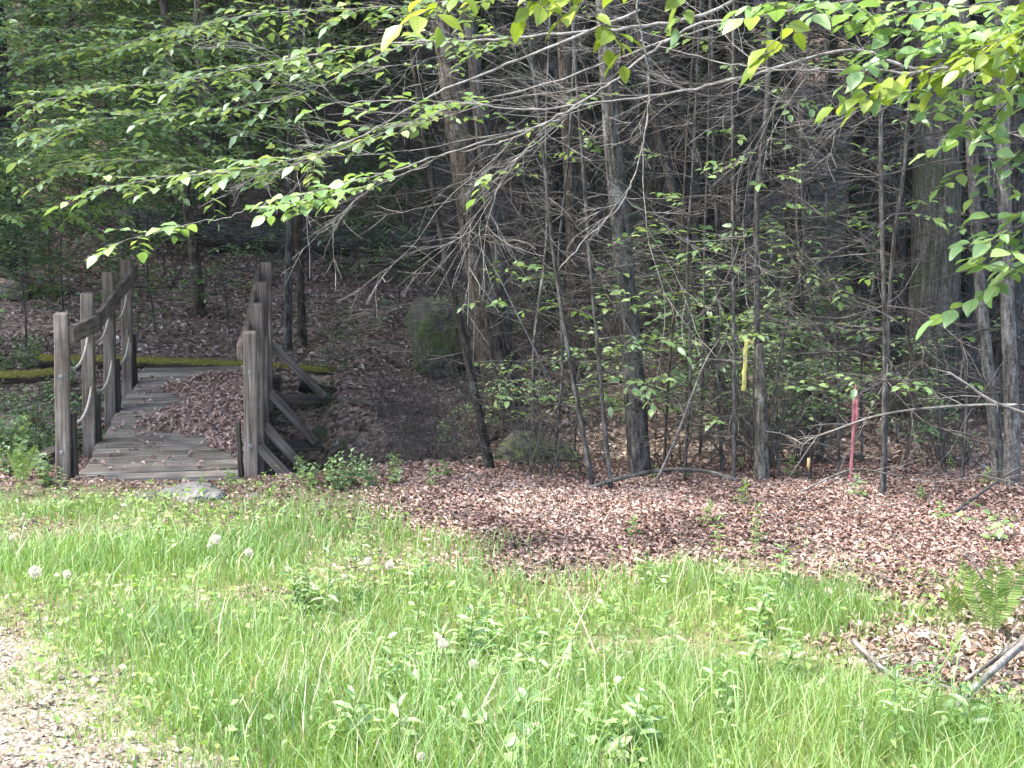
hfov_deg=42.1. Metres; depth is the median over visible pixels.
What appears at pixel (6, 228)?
beech sapling
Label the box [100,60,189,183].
beech sapling
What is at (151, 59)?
beech sapling
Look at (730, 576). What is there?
weed plant
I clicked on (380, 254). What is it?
maple sapling
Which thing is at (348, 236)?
maple sapling
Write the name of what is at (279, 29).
beech sapling
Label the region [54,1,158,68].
beech sapling
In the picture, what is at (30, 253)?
witch hazel bush
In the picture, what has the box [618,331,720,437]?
maple sapling
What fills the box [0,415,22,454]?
weed plant
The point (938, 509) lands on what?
leafy seedling
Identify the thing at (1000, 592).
fern
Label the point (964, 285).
hemlock tree
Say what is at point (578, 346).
bare shrub
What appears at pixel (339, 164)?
beech sapling
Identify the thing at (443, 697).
weed plant
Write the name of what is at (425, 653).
weed plant
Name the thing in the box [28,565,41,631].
dandelion clock
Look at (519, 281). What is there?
bare shrub
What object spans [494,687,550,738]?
weed plant
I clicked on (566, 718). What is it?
weed plant
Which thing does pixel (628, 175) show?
beech sapling
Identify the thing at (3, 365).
weed plant
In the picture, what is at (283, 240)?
witch hazel bush
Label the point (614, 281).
bare shrub
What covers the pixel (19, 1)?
hemlock tree
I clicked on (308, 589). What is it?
weed plant
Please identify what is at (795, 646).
weed plant
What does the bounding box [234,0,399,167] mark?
beech sapling
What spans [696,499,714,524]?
leafy seedling
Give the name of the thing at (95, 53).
beech sapling
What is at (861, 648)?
fallen stick
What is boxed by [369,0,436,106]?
beech sapling
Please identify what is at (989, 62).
beech tree
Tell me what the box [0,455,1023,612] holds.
leaf litter
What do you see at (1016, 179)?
hemlock tree
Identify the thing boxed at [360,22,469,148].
beech sapling
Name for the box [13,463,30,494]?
weed plant
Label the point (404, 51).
beech sapling
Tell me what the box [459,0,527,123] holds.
beech sapling
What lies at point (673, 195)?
maple sapling
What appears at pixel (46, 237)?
beech sapling
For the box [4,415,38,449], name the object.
witch hazel bush
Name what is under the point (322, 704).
weed plant
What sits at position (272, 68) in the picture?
beech sapling
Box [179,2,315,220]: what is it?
beech sapling
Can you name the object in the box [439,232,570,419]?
dead branch
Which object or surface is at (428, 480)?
leafy seedling
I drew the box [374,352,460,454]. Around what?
bare shrub
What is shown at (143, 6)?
beech sapling
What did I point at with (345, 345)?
witch hazel bush
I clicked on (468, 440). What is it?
bare shrub
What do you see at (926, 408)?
dead branch
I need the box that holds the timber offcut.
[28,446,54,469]
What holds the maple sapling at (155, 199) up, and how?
on the ground at (284, 426)
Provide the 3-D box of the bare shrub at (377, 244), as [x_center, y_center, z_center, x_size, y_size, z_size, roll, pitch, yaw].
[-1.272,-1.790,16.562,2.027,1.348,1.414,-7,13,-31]
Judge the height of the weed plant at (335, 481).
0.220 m
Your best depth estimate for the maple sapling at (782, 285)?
11.98 m
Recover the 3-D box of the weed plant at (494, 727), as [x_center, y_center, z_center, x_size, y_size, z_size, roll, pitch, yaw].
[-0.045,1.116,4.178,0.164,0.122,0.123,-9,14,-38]
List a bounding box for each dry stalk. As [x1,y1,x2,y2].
[551,598,589,696]
[566,590,603,677]
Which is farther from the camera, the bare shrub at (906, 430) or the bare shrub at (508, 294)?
the bare shrub at (508, 294)
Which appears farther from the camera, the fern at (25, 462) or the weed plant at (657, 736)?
the fern at (25, 462)
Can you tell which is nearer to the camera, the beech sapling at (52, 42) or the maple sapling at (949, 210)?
the maple sapling at (949, 210)
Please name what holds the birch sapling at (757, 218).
on the ground at (284, 426)
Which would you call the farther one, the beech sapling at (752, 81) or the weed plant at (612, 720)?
the beech sapling at (752, 81)
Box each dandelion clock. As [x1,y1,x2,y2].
[9,535,15,552]
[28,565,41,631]
[63,570,70,605]
[211,534,221,586]
[244,548,252,590]
[364,557,371,596]
[385,561,393,605]
[416,752,425,767]
[438,638,447,684]
[468,659,477,697]
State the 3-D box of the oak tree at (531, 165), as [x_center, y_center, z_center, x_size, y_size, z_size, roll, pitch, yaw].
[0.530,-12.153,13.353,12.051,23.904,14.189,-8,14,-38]
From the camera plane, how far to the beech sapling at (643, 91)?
19.64 m
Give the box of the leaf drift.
[92,366,243,469]
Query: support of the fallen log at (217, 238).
on the ground at (284, 426)
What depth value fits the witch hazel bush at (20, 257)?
15.96 m
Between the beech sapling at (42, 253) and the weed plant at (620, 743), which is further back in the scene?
the beech sapling at (42, 253)
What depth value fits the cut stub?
8.84 m
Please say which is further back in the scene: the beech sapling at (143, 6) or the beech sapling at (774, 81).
the beech sapling at (143, 6)
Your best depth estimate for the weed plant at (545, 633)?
5.11 m
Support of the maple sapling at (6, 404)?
on the ground at (284, 426)
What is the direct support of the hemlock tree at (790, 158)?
on the ground at (284, 426)
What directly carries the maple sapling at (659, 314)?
on the ground at (284, 426)
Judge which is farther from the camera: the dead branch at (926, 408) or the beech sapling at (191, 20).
the beech sapling at (191, 20)
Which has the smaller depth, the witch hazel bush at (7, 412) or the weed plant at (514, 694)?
the weed plant at (514, 694)
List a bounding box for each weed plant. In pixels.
[0,350,17,370]
[0,357,8,369]
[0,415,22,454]
[0,418,34,455]
[0,441,13,475]
[6,413,33,461]
[7,388,37,425]
[12,335,42,369]
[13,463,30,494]
[27,335,44,359]
[32,450,55,486]
[35,459,42,476]
[36,438,54,450]
[39,380,53,400]
[54,467,67,498]
[70,359,78,383]
[278,559,309,610]
[291,561,320,609]
[291,629,321,689]
[293,455,305,480]
[301,461,320,485]
[309,548,340,615]
[310,685,378,762]
[312,688,337,732]
[322,456,336,483]
[324,457,350,491]
[334,448,364,485]
[339,530,358,568]
[343,570,364,605]
[344,603,374,662]
[350,453,368,477]
[351,517,371,556]
[357,503,379,544]
[358,458,379,487]
[361,632,397,661]
[364,692,422,758]
[365,658,394,702]
[366,646,403,691]
[386,453,403,484]
[389,638,416,682]
[395,667,450,712]
[399,549,433,588]
[400,615,434,680]
[404,567,431,623]
[416,640,441,664]
[419,624,460,672]
[430,691,461,726]
[432,685,458,757]
[432,720,491,762]
[435,678,456,717]
[442,703,499,763]
[444,604,491,661]
[456,609,483,658]
[462,557,480,597]
[463,589,505,656]
[474,551,489,585]
[476,720,508,742]
[479,661,497,707]
[482,693,527,727]
[483,652,522,685]
[484,629,516,698]
[491,720,542,767]
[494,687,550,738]
[499,685,548,733]
[504,646,539,670]
[506,627,556,694]
[518,604,562,653]
[531,727,574,765]
[550,647,572,678]
[554,625,591,698]
[554,707,575,734]
[561,735,596,764]
[569,708,630,747]
[578,716,601,746]
[580,676,624,715]
[583,691,620,734]
[586,709,639,760]
[592,734,638,767]
[598,593,629,660]
[601,693,660,757]
[616,687,668,752]
[632,550,660,592]
[637,732,671,767]
[646,681,695,723]
[648,557,671,598]
[650,610,689,666]
[694,658,745,723]
[708,514,729,556]
[712,564,740,604]
[712,696,740,751]
[714,653,736,706]
[734,619,773,680]
[740,573,779,634]
[747,502,769,540]
[748,525,764,555]
[754,578,773,616]
[765,544,794,595]
[769,601,803,666]
[776,628,803,677]
[842,694,868,751]
[864,664,917,758]
[880,679,909,719]
[898,661,931,728]
[916,646,957,725]
[928,680,995,750]
[990,682,1023,747]
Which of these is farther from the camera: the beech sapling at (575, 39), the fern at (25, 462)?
the beech sapling at (575, 39)
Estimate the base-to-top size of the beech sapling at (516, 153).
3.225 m
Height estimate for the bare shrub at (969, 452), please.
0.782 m
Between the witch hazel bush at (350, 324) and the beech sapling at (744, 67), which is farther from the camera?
the beech sapling at (744, 67)
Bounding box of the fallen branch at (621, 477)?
[587,467,738,487]
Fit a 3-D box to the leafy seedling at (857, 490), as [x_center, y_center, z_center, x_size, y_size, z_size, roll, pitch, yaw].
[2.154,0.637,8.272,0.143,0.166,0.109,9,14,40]
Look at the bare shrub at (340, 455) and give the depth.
10.55 m
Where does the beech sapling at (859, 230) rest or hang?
on the ground at (284, 426)
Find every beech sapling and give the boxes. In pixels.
[0,133,51,257]
[0,136,126,280]
[0,142,132,311]
[0,171,78,300]
[0,171,96,345]
[5,1,40,51]
[5,14,67,124]
[7,0,109,183]
[7,4,70,178]
[8,0,97,180]
[9,12,104,80]
[9,41,95,221]
[15,3,96,122]
[18,87,130,238]
[19,0,110,79]
[19,2,112,113]
[20,0,151,176]
[26,1,133,118]
[30,0,188,206]
[31,0,192,205]
[34,0,187,204]
[47,2,170,204]
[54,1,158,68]
[58,103,231,297]
[61,1,173,116]
[75,0,192,106]
[79,0,188,38]
[81,0,234,200]
[87,0,194,137]
[87,98,199,211]
[98,0,221,212]
[99,0,188,124]
[100,2,215,71]
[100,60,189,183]
[102,105,245,258]
[103,0,163,108]
[112,137,206,259]
[113,122,229,258]
[125,0,220,77]
[127,1,286,208]
[140,2,275,212]
[144,0,338,173]
[152,82,232,207]
[155,0,277,94]
[159,57,281,199]
[167,0,270,109]
[175,0,260,101]
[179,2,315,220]
[194,1,287,115]
[222,46,331,169]
[230,8,312,154]
[230,46,305,144]
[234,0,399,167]
[242,0,346,143]
[244,0,314,75]
[244,1,428,271]
[245,0,341,108]
[275,0,367,128]
[295,0,412,151]
[305,0,399,40]
[326,23,481,228]
[329,96,453,256]
[331,0,437,146]
[336,131,450,268]
[344,17,440,141]
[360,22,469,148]
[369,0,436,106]
[376,1,438,120]
[381,0,410,50]
[430,1,516,83]
[449,28,606,229]
[458,3,528,86]
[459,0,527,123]
[463,0,528,121]
[484,0,522,81]
[492,0,593,80]
[498,50,583,137]
[576,100,668,219]
[577,1,706,242]
[599,205,726,357]
[600,35,760,221]
[617,0,704,59]
[618,2,703,101]
[626,69,705,238]
[640,249,743,399]
[694,65,814,240]
[696,1,780,185]
[696,41,762,148]
[730,215,859,325]
[744,33,765,113]
[745,2,857,198]
[799,28,851,138]
[810,188,876,350]
[821,88,854,158]
[827,33,858,117]
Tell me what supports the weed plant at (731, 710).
on the ground at (284, 426)
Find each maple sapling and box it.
[0,234,41,311]
[0,237,10,258]
[0,379,29,437]
[0,393,25,441]
[0,403,29,450]
[3,204,83,280]
[13,361,104,449]
[29,177,83,247]
[74,206,202,332]
[86,182,180,265]
[116,165,181,247]
[123,188,183,269]
[163,222,268,334]
[306,183,388,269]
[342,205,432,309]
[379,240,436,296]
[425,0,710,484]
[439,1,599,430]
[450,354,538,442]
[473,5,653,471]
[508,244,585,376]
[510,0,776,487]
[513,313,624,462]
[566,0,796,461]
[578,0,843,471]
[581,229,640,320]
[594,328,722,428]
[598,204,752,377]
[601,0,733,481]
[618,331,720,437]
[630,0,798,454]
[641,270,801,430]
[645,228,844,427]
[666,0,873,471]
[700,0,868,458]
[701,184,888,375]
[704,316,852,427]
[707,1,908,475]
[712,302,822,421]
[718,0,1022,495]
[740,336,866,460]
[745,272,881,410]
[746,2,1000,473]
[747,0,933,461]
[751,0,1022,495]
[771,0,1020,479]
[827,307,952,442]
[840,0,1022,469]
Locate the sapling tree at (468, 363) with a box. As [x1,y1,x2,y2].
[296,0,561,470]
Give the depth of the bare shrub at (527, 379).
10.86 m
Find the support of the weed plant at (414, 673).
on the ground at (284, 426)
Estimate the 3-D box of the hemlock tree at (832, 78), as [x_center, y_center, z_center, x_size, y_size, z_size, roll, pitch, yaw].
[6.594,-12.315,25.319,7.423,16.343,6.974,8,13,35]
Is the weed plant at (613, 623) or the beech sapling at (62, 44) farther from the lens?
the beech sapling at (62, 44)
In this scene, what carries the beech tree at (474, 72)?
on the ground at (284, 426)
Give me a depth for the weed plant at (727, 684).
4.43 m
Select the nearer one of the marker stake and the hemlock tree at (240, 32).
the marker stake
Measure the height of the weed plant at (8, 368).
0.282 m
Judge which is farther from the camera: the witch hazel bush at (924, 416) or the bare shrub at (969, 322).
the bare shrub at (969, 322)
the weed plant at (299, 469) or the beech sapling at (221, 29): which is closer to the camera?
the weed plant at (299, 469)
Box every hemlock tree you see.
[9,0,69,147]
[23,0,501,253]
[38,0,340,153]
[82,0,231,128]
[215,0,522,217]
[275,0,429,113]
[280,0,398,67]
[305,0,376,41]
[363,0,770,331]
[382,2,752,386]
[428,0,488,93]
[428,0,770,359]
[437,0,665,236]
[483,0,659,140]
[491,0,835,303]
[512,0,869,448]
[513,0,874,350]
[551,0,871,323]
[561,0,996,401]
[579,5,781,242]
[629,0,856,193]
[695,12,845,150]
[696,0,821,101]
[696,0,994,291]
[736,0,1023,367]
[751,0,1023,373]
[752,0,1020,347]
[797,0,860,90]
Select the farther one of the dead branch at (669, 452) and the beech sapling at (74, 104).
the beech sapling at (74, 104)
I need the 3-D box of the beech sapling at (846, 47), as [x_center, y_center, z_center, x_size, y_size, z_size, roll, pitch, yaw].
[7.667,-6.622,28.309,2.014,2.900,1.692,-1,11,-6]
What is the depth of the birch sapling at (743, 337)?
8.39 m
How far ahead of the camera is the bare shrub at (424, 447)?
9.81 m
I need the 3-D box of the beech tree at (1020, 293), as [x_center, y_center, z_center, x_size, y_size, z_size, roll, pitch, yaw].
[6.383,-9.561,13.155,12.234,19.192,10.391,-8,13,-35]
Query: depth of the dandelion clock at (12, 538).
6.52 m
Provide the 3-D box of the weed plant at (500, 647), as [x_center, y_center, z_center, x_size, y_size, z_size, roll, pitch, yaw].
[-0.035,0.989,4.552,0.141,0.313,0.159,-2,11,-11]
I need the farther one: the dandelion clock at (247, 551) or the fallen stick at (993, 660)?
the dandelion clock at (247, 551)
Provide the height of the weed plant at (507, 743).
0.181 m
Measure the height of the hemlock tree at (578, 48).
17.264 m
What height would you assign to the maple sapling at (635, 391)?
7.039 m
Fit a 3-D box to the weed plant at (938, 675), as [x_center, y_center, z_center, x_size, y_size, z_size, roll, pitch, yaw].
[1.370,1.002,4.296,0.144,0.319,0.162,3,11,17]
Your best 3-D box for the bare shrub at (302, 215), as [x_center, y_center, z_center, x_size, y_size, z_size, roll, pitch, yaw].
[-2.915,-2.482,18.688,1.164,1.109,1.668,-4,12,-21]
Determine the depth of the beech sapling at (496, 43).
27.89 m
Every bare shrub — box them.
[88,173,177,248]
[107,203,206,288]
[222,202,333,285]
[240,161,365,225]
[258,173,339,224]
[317,152,753,431]
[318,435,369,469]
[326,421,366,466]
[332,416,400,464]
[334,222,462,326]
[340,202,456,288]
[349,163,791,410]
[360,357,408,422]
[369,412,427,465]
[371,400,428,463]
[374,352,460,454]
[376,217,607,376]
[377,365,483,459]
[383,347,464,421]
[387,398,455,461]
[390,371,476,459]
[392,307,545,434]
[398,293,550,416]
[402,188,653,348]
[411,389,481,460]
[417,394,498,465]
[444,374,510,456]
[446,346,678,476]
[470,355,586,478]
[471,261,670,409]
[483,394,567,473]
[498,397,578,468]
[501,172,816,333]
[562,242,663,322]
[563,383,625,464]
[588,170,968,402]
[608,352,746,471]
[642,215,824,338]
[647,303,879,463]
[675,285,838,423]
[686,373,768,467]
[737,365,827,467]
[740,152,967,323]
[765,310,830,401]
[768,363,866,463]
[775,369,869,463]
[788,260,1021,428]
[799,229,1023,424]
[824,251,961,343]
[840,202,1023,383]
[855,297,1023,403]
[866,208,996,287]
[878,381,973,455]
[890,377,971,467]
[892,365,986,465]
[916,381,1021,469]
[954,328,1023,413]
[954,339,983,415]
[958,354,1023,430]
[973,218,1023,313]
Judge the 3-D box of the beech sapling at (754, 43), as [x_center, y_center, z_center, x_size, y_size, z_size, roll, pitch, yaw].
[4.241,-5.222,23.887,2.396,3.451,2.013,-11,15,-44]
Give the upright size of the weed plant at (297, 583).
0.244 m
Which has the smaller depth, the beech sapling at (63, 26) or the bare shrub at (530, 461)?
the bare shrub at (530, 461)
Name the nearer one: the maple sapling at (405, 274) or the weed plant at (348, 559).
the weed plant at (348, 559)
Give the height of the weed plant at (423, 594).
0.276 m
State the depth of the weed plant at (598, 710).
4.08 m
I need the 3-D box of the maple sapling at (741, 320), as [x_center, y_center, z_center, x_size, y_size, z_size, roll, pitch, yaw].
[1.895,-0.425,10.796,1.468,1.740,1.639,-6,12,-28]
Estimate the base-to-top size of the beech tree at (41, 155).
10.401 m
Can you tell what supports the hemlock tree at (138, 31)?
on the ground at (284, 426)
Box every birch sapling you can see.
[547,0,904,481]
[630,0,909,475]
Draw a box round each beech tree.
[0,0,388,281]
[0,0,1023,377]
[8,1,141,217]
[88,0,280,317]
[154,0,415,349]
[182,0,371,217]
[187,0,420,345]
[250,0,710,450]
[370,0,577,412]
[381,0,1023,538]
[579,0,773,283]
[589,0,884,334]
[653,0,760,153]
[838,35,1023,335]
[973,0,996,296]
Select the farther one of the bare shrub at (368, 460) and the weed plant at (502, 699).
the bare shrub at (368, 460)
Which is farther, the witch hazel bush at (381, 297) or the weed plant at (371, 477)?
the witch hazel bush at (381, 297)
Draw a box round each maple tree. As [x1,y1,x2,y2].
[342,0,854,475]
[766,0,1023,480]
[824,0,1023,504]
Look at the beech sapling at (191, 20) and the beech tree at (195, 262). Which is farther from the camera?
the beech sapling at (191, 20)
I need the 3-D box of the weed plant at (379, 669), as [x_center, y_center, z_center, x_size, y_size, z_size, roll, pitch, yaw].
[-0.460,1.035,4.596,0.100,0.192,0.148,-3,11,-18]
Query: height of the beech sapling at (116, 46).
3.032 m
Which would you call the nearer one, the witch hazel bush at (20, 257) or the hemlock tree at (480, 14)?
the witch hazel bush at (20, 257)
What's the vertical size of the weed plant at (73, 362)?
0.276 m
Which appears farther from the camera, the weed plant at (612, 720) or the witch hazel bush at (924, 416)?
the witch hazel bush at (924, 416)
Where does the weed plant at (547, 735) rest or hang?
on the ground at (284, 426)
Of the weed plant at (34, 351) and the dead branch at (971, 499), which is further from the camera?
the weed plant at (34, 351)
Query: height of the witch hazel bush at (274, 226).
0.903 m
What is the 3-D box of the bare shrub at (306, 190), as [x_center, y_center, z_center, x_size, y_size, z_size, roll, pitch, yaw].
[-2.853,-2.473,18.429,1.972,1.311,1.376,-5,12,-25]
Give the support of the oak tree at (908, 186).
on the ground at (284, 426)
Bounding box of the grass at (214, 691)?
[0,465,1023,767]
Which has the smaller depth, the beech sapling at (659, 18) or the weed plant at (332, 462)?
the weed plant at (332, 462)
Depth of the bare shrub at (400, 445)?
9.38 m
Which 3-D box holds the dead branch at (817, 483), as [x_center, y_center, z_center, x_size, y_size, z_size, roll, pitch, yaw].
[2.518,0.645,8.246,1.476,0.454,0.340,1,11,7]
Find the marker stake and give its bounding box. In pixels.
[849,385,858,481]
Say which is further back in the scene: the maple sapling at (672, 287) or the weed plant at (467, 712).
the maple sapling at (672, 287)
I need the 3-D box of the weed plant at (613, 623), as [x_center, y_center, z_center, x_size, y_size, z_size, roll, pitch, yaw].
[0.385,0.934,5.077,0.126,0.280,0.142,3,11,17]
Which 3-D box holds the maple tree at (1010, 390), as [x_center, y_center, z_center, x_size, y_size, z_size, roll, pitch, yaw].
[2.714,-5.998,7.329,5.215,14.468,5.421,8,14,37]
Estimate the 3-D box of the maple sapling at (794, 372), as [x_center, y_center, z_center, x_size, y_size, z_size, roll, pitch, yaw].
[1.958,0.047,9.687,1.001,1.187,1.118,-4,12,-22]
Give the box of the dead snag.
[684,249,870,479]
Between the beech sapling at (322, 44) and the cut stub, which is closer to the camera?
the cut stub
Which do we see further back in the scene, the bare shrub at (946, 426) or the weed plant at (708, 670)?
the bare shrub at (946, 426)
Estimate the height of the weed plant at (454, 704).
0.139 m
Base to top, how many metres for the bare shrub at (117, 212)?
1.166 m
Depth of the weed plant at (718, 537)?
6.63 m
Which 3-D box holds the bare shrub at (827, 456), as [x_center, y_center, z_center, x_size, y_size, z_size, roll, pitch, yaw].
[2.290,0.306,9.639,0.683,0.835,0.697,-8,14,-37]
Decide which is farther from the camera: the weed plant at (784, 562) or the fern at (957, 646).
the weed plant at (784, 562)
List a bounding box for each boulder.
[0,278,69,301]
[124,491,159,499]
[156,481,225,502]
[233,492,262,497]
[312,426,327,438]
[406,294,471,382]
[494,429,579,463]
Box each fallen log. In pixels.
[0,269,101,302]
[0,368,53,383]
[38,353,335,374]
[116,206,439,257]
[299,381,337,393]
[349,251,455,277]
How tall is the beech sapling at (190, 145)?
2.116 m
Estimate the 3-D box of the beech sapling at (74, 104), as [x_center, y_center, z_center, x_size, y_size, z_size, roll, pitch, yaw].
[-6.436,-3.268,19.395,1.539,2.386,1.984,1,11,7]
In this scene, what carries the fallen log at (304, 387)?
on the ground at (284, 426)
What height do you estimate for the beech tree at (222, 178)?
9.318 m
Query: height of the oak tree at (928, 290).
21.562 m
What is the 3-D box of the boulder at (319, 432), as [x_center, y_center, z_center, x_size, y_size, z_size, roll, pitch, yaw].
[-1.707,0.496,11.795,0.225,0.261,0.156,-3,11,-16]
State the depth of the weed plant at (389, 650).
4.64 m
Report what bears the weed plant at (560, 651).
on the ground at (284, 426)
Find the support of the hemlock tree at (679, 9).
on the ground at (284, 426)
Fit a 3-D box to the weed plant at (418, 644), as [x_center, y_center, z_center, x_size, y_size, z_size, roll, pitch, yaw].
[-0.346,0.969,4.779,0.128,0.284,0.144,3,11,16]
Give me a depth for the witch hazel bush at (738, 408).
10.42 m
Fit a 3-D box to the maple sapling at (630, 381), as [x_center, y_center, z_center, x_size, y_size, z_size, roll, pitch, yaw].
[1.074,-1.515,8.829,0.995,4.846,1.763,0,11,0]
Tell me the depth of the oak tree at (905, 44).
18.33 m
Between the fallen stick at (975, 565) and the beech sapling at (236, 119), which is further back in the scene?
the beech sapling at (236, 119)
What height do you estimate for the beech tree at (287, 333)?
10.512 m
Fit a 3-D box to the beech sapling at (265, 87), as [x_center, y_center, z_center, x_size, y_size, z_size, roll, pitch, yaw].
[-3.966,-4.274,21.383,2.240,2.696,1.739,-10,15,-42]
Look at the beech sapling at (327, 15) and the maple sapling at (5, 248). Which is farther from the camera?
the beech sapling at (327, 15)
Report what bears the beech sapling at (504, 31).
on the ground at (284, 426)
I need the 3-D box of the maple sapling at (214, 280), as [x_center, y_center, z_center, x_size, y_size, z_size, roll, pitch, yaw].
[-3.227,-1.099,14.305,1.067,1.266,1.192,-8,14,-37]
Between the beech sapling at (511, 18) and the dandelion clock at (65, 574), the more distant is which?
the beech sapling at (511, 18)
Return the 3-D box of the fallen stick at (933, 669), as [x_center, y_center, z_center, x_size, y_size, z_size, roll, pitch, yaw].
[1.614,0.982,4.880,0.205,0.224,0.377,8,14,37]
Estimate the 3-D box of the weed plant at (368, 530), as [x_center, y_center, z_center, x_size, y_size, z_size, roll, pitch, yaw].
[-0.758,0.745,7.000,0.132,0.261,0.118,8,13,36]
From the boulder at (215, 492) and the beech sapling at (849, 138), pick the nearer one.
the boulder at (215, 492)
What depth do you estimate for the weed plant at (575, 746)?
3.96 m
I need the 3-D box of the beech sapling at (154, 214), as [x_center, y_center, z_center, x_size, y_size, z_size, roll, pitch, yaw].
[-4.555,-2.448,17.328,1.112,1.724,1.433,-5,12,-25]
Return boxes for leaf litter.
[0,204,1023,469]
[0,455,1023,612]
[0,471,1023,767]
[746,585,1023,707]
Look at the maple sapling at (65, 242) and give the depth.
16.32 m
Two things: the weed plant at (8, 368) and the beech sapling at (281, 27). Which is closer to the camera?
the weed plant at (8, 368)
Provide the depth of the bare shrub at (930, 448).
9.70 m
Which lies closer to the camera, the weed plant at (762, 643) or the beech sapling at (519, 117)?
the weed plant at (762, 643)
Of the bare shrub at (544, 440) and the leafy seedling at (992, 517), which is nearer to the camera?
the leafy seedling at (992, 517)
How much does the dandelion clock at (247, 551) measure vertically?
0.213 m
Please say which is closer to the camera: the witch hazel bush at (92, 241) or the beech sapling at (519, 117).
the witch hazel bush at (92, 241)
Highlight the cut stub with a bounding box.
[807,458,811,482]
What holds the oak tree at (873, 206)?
on the ground at (284, 426)
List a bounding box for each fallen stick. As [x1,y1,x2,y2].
[850,632,959,692]
[907,618,983,691]
[940,638,1023,719]
[946,553,1023,615]
[962,545,1003,640]
[964,609,1023,681]
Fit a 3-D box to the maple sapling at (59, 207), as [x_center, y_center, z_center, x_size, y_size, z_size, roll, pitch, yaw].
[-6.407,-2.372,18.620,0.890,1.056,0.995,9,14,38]
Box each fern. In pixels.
[5,442,37,484]
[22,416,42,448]
[938,625,962,666]
[942,567,974,617]
[955,550,1023,638]
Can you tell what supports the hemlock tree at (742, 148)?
on the ground at (284, 426)
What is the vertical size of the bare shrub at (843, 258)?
2.095 m
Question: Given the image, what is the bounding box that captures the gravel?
[0,627,233,767]
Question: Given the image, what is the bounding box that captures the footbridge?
[53,259,330,481]
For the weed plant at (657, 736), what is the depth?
4.06 m
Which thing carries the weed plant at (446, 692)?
on the ground at (284, 426)
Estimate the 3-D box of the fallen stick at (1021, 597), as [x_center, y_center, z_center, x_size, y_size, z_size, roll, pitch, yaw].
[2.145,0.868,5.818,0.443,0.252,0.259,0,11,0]
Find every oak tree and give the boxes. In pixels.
[0,0,159,271]
[29,1,62,108]
[318,0,667,302]
[493,0,652,117]
[522,0,829,261]
[671,0,1017,421]
[776,2,1023,301]
[777,0,875,220]
[874,0,995,138]
[961,132,1023,187]
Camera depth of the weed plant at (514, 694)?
4.31 m
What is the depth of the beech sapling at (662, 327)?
11.48 m
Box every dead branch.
[344,397,439,415]
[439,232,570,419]
[506,512,574,516]
[657,336,757,477]
[763,138,922,181]
[767,389,1023,482]
[799,456,1023,498]
[930,358,1023,414]
[953,458,1023,512]
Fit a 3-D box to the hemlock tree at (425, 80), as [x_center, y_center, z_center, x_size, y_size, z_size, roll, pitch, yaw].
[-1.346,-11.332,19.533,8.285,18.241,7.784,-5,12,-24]
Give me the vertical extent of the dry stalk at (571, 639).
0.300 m
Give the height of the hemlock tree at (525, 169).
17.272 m
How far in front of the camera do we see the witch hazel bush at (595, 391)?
11.12 m
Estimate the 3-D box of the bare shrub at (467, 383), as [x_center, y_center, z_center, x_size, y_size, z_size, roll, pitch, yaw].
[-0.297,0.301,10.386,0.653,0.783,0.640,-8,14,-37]
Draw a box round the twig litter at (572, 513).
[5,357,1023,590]
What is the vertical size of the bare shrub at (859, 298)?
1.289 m
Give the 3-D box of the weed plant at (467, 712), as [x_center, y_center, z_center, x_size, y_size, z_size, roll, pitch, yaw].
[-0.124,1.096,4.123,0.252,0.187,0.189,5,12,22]
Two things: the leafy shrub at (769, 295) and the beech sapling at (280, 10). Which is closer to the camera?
the leafy shrub at (769, 295)
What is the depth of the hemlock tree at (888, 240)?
12.41 m
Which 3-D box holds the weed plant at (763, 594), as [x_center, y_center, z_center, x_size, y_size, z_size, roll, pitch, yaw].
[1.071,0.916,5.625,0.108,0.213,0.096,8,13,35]
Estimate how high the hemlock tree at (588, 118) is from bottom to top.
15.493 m
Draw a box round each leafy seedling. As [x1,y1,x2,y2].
[224,467,230,481]
[225,470,236,485]
[424,466,438,485]
[436,459,453,475]
[567,451,580,467]
[623,513,640,535]
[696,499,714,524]
[731,479,752,504]
[782,454,799,475]
[847,474,867,496]
[915,485,925,497]
[932,500,948,516]
[946,453,956,467]
[976,466,992,483]
[981,515,1007,541]
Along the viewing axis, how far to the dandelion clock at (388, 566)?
5.84 m
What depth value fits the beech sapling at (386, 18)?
23.75 m
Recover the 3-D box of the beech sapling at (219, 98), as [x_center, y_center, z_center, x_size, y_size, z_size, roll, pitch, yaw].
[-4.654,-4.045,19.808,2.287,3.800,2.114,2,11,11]
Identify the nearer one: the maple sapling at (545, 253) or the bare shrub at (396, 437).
the maple sapling at (545, 253)
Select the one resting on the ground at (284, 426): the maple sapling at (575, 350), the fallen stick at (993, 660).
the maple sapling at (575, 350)
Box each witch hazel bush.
[0,235,50,286]
[0,401,25,447]
[0,401,50,449]
[1,375,75,453]
[4,223,59,274]
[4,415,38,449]
[11,383,54,447]
[29,435,54,450]
[31,242,83,301]
[77,225,106,259]
[82,235,130,273]
[87,233,162,277]
[116,279,170,348]
[223,229,284,280]
[234,194,285,259]
[275,222,312,254]
[299,379,339,422]
[307,341,352,387]
[311,301,365,355]
[319,233,362,282]
[327,325,360,369]
[335,214,401,282]
[363,293,406,343]
[433,417,474,458]
[578,372,611,415]
[712,383,746,442]
[745,329,858,455]
[747,259,784,311]
[865,363,972,459]
[899,385,982,472]
[972,375,1023,418]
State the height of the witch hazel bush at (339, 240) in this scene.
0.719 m
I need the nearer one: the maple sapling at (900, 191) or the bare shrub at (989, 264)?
the maple sapling at (900, 191)
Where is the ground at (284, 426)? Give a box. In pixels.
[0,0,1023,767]
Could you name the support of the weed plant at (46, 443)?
on the ground at (284, 426)
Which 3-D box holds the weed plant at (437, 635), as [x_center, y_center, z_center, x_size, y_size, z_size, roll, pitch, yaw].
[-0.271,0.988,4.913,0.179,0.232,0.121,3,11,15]
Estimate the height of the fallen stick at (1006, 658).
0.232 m

